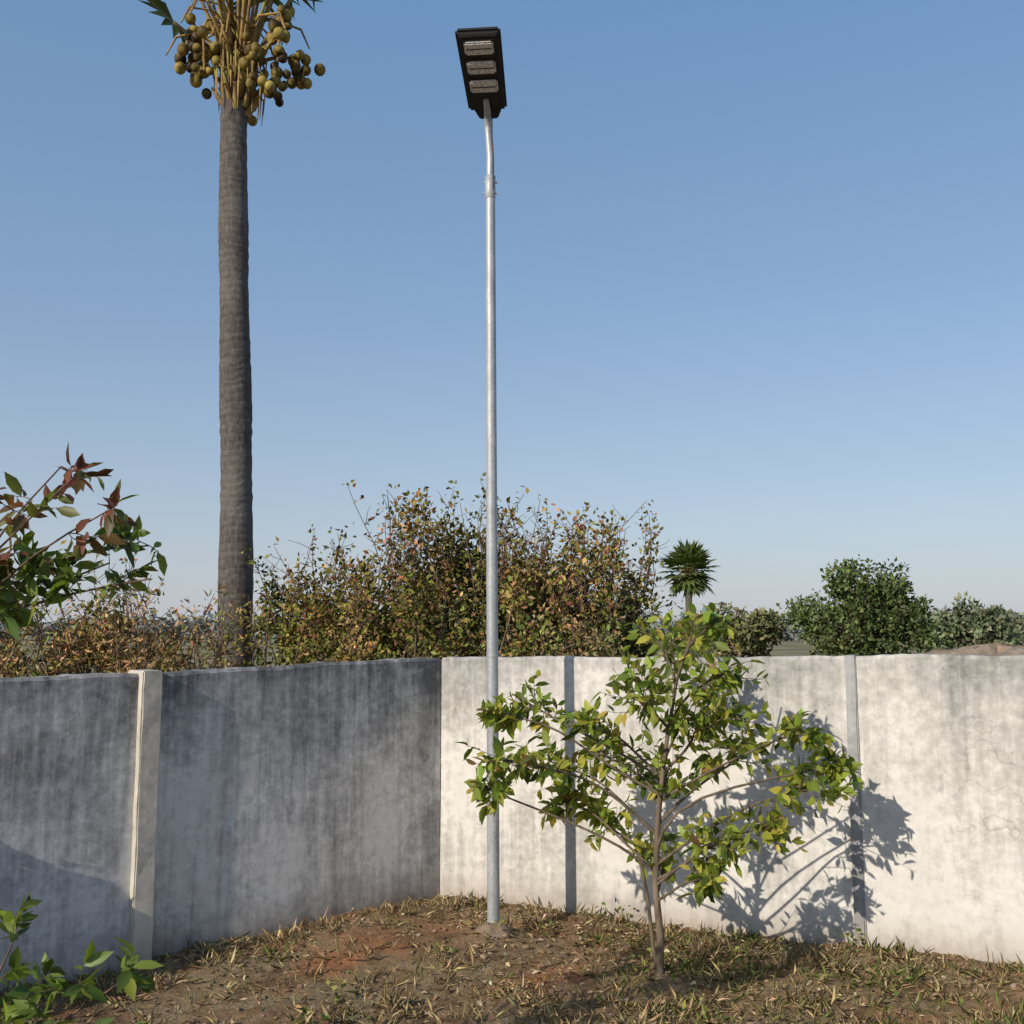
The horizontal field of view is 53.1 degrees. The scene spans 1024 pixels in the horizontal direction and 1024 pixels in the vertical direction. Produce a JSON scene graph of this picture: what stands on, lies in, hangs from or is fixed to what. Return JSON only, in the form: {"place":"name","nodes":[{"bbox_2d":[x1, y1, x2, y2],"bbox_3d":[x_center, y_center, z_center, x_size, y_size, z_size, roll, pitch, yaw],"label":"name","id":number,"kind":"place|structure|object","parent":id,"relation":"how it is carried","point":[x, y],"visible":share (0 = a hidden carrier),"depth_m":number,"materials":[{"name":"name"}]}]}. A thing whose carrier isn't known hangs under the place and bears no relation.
{"place":"outdoors","nodes":[
{"label":"outdoors","id":0,"kind":"place"},
{"bbox_2d":[0,631,1023,1023],"bbox_3d":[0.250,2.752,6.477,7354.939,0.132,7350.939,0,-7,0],"label":"ground","id":1,"kind":"structure","parent":0,"point":[386,957],"depth_m":5.89,"materials":[{"name":"soil"}]},
{"bbox_2d":[0,577,57,676],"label":"bush","id":2,"kind":"object","parent":1,"relation":"on","point":[24,658],"visible":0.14,"depth_m":10.59,"materials":[{"name":"brown plant"}]},
{"bbox_2d":[0,574,140,677],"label":"dry bush","id":3,"kind":"object","parent":1,"relation":"on","point":[71,662],"visible":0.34,"depth_m":9.98,"materials":[{"name":"brown plant"}]},
{"bbox_2d":[0,441,166,1023],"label":"leafy shrub","id":4,"kind":"object","parent":1,"relation":"on","point":[33,562],"visible":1,"depth_m":2.97,"materials":[{"name":"green plant"}]},
{"bbox_2d":[38,540,164,675],"bbox_3d":[-4.286,1.810,10.769,1.310,3.013,1.401,2,-7,-13],"label":"bush","id":5,"kind":"object","parent":1,"relation":"on","point":[96,599],"visible":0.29,"depth_m":10.63,"materials":[{"name":"brown plant"}]},
{"bbox_2d":[127,669,162,962],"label":"pillar","id":6,"kind":"structure","parent":1,"relation":"on","point":[142,883],"depth_m":6.24,"materials":[{"name":"paint"}]},
{"bbox_2d":[78,574,232,672],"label":"dry bush","id":7,"kind":"object","parent":1,"relation":"on","point":[147,643],"visible":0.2,"depth_m":9.88,"materials":[{"name":"brown plant"}]},
{"bbox_2d":[146,591,265,671],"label":"dry bush","id":8,"kind":"object","parent":1,"relation":"on","point":[219,652],"visible":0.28,"depth_m":9.74,"materials":[{"name":"brown plant"}]},
{"bbox_2d":[0,657,440,990],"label":"compound wall","id":9,"kind":"structure","parent":1,"relation":"on","point":[287,793],"depth_m":6.64,"materials":[{"name":"grey paint"}]},
{"bbox_2d":[139,0,325,668],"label":"palmyra palm","id":10,"kind":"object","parent":1,"relation":"on","point":[235,52],"visible":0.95,"depth_m":13.38,"materials":[{"name":"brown plant"}]},
{"bbox_2d":[226,552,328,666],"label":"bush","id":11,"kind":"object","parent":1,"relation":"on","point":[266,631],"visible":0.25,"depth_m":12.64,"materials":[{"name":"green plant"}]},
{"bbox_2d":[236,523,402,664],"bbox_3d":[-2.211,1.814,12.059,2.168,3.311,1.976,0,-7,0],"label":"bush","id":12,"kind":"object","parent":1,"relation":"on","point":[292,633],"visible":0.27,"depth_m":12.00,"materials":[{"name":"green plant"}]},
{"bbox_2d":[284,563,413,664],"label":"bush","id":13,"kind":"object","parent":1,"relation":"on","point":[350,655],"visible":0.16,"depth_m":10.06,"materials":[{"name":"green plant"}]},
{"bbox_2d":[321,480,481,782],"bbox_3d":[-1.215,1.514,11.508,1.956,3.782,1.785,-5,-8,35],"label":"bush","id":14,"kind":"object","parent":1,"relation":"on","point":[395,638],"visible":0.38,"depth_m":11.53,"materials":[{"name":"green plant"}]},
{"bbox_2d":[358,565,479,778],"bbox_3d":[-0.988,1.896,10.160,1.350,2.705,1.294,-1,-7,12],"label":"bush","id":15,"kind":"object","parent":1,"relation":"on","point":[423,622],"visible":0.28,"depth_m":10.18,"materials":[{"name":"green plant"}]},
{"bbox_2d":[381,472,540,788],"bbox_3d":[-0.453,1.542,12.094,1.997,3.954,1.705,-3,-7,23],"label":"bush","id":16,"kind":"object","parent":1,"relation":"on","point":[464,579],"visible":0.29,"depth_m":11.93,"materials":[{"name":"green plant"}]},
{"bbox_2d":[455,26,516,939],"bbox_3d":[-0.177,-0.049,6.773,0.333,6.253,0.833,-1,-7,9],"label":"solar street lamp","id":17,"kind":"object","parent":1,"relation":"on","point":[480,52],"visible":0.92,"depth_m":6.97,"materials":[{"name":"metal"}]},
{"bbox_2d":[0,604,1020,642],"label":"distant treeline","id":18,"kind":"object","parent":1,"relation":"on","point":[164,619],"visible":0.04,"depth_m":189.76,"materials":[{"name":"green plant"}]},
{"bbox_2d":[1,895,1023,1023],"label":"leaf litter","id":19,"kind":"object","parent":1,"relation":"on","point":[603,966],"visible":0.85,"depth_m":5.98,"materials":[{"name":"brown plant"}]},
{"bbox_2d":[426,566,612,656],"bbox_3d":[0.075,1.864,9.956,1.390,2.731,1.606,4,-8,-29],"label":"bush","id":20,"kind":"object","parent":1,"relation":"on","point":[519,643],"visible":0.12,"depth_m":10.17,"materials":[{"name":"green plant"}]},
{"bbox_2d":[34,898,1023,1023],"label":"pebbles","id":21,"kind":"object","parent":1,"relation":"on","point":[552,991],"visible":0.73,"depth_m":5.88,"materials":[{"name":"stone"}]},
{"bbox_2d":[456,485,623,656],"bbox_3d":[0.337,1.583,11.669,2.088,3.682,1.735,0,-7,0],"label":"bush","id":22,"kind":"object","parent":1,"relation":"on","point":[534,582],"visible":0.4,"depth_m":11.46,"materials":[{"name":"green plant"}]},
{"bbox_2d":[537,553,637,657],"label":"bush","id":23,"kind":"object","parent":1,"relation":"on","point":[599,648],"visible":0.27,"depth_m":10.21,"materials":[{"name":"green plant"}]},
{"bbox_2d":[527,498,685,656],"bbox_3d":[0.999,1.669,12.212,1.946,3.637,1.852,6,-9,-44],"label":"bush","id":24,"kind":"object","parent":1,"relation":"on","point":[617,569],"visible":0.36,"depth_m":12.12,"materials":[{"name":"green plant"}]},
{"bbox_2d":[290,897,990,1023],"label":"weeds","id":25,"kind":"object","parent":1,"relation":"on","point":[344,982],"visible":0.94,"depth_m":5.79,"materials":[{"name":"green plant"}]},
{"bbox_2d":[603,550,682,657],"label":"bush","id":26,"kind":"object","parent":1,"relation":"on","point":[632,577],"visible":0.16,"depth_m":12.49,"materials":[{"name":"green plant"}]},
{"bbox_2d":[456,598,863,978],"bbox_3d":[0.855,1.628,6.041,2.374,2.260,1.205,0,-7,0],"label":"young broadleaf tree","id":27,"kind":"object","parent":1,"relation":"on","point":[774,827],"visible":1,"depth_m":5.94,"materials":[{"name":"green plant"}]},
{"bbox_2d":[656,539,721,652],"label":"palmyra palm","id":28,"kind":"object","parent":1,"relation":"on","point":[690,558],"visible":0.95,"depth_m":59.43,"materials":[{"name":"green plant"}]},
{"bbox_2d":[659,606,745,656],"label":"bush","id":29,"kind":"object","parent":1,"relation":"on","point":[718,653],"visible":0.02,"depth_m":17.26,"materials":[{"name":"green plant"}]},
{"bbox_2d":[440,653,1023,963],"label":"compound wall","id":30,"kind":"structure","parent":1,"relation":"on","point":[941,743],"depth_m":6.69,"materials":[{"name":"white paint"}]},
{"bbox_2d":[679,601,788,656],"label":"shade tree","id":31,"kind":"object","parent":1,"relation":"on","point":[756,629],"visible":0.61,"depth_m":42.81,"materials":[{"name":"green plant"}]},
{"bbox_2d":[807,606,879,655],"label":"shade tree","id":32,"kind":"object","parent":1,"relation":"on","point":[814,651],"visible":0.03,"depth_m":50.85,"materials":[{"name":"green plant"}]},
{"bbox_2d":[844,655,866,946],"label":"pillar","id":33,"kind":"structure","parent":1,"relation":"on","point":[856,802],"depth_m":6.57,"materials":[{"name":"grey concrete"}]},
{"bbox_2d":[772,554,953,655],"bbox_3d":[13.429,4.181,39.815,6.388,5.121,5.570,0,-7,0],"label":"shade tree","id":34,"kind":"object","parent":1,"relation":"on","point":[867,619],"visible":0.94,"depth_m":38.97,"materials":[{"name":"green plant"}]},
{"bbox_2d":[920,590,1023,651],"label":"shade tree","id":35,"kind":"object","parent":1,"relation":"on","point":[991,624],"visible":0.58,"depth_m":58.48,"materials":[{"name":"green plant"}]},
{"bbox_2d":[925,642,1023,655],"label":"soil heap","id":36,"kind":"object","parent":1,"relation":"on","point":[994,649],"visible":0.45,"depth_m":31.33,"materials":[{"name":"brown soil"}]},
{"bbox_2d":[953,607,1023,644],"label":"shade tree","id":37,"kind":"object","parent":1,"relation":"on","point":[1015,616],"visible":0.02,"depth_m":68.16,"materials":[{"name":"green plant"}]},
{"bbox_2d":[0,890,1023,1023],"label":"grass","id":38,"kind":"structure","parent":0,"point":[385,998],"depth_m":5.88,"materials":[{"name":"brown plant"}]},
{"bbox_2d":[0,0,1023,624],"label":"sky","id":39,"kind":"structure","parent":0,"point":[760,263],"materials":[{"name":"blue"}]}
]}

